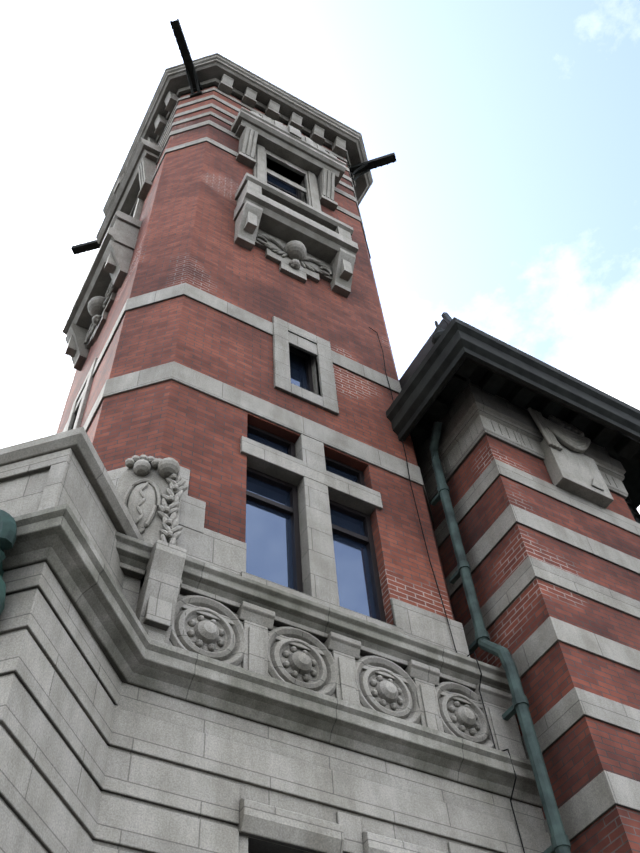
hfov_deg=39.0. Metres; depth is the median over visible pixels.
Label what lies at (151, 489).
stone corner ornament
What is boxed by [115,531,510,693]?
ledge stone
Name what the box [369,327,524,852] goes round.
black cable
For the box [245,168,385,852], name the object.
tower window frames
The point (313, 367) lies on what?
stone tower reveals
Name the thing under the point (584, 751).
brick wall
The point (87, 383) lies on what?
window stone
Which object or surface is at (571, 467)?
pier stone tablet
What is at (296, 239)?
window stone
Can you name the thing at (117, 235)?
window stone
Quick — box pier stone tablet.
[528,407,613,508]
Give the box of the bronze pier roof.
[386,312,639,508]
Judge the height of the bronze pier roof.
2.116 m
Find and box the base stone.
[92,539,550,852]
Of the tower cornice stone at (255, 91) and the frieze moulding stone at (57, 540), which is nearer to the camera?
the frieze moulding stone at (57, 540)
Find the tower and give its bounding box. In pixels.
[56,86,454,624]
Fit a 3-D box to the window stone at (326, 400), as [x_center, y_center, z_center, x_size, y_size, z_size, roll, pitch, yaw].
[-0.247,-0.659,10.743,0.810,1.610,0.280,23,-59,-19]
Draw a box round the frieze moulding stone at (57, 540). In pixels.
[3,503,541,807]
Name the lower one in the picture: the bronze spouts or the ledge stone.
the ledge stone
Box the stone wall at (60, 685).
[0,427,143,852]
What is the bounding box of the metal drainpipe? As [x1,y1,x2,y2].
[429,422,570,852]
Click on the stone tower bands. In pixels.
(197, 540)
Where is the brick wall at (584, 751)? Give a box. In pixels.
[415,382,639,852]
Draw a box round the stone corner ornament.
[117,455,187,545]
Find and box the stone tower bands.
[63,87,469,656]
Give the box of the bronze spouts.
[71,19,395,254]
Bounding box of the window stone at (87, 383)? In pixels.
[65,358,97,430]
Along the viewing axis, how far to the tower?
10.05 m
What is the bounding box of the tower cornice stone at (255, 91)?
[103,53,372,215]
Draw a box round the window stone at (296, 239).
[231,107,357,297]
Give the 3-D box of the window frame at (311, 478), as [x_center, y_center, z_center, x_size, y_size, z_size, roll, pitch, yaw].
[-0.092,0.912,8.528,1.590,2.430,0.300,23,-59,-19]
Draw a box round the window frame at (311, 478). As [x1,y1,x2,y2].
[240,434,403,633]
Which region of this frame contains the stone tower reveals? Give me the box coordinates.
[72,157,319,428]
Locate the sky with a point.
(508, 205)
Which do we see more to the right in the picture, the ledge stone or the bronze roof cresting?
the bronze roof cresting
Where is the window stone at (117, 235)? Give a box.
[63,138,161,370]
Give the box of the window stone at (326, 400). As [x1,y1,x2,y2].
[272,316,338,415]
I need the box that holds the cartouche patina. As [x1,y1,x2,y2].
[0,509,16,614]
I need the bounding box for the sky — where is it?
[0,0,639,513]
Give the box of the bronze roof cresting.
[625,496,639,523]
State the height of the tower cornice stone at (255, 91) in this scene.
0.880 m

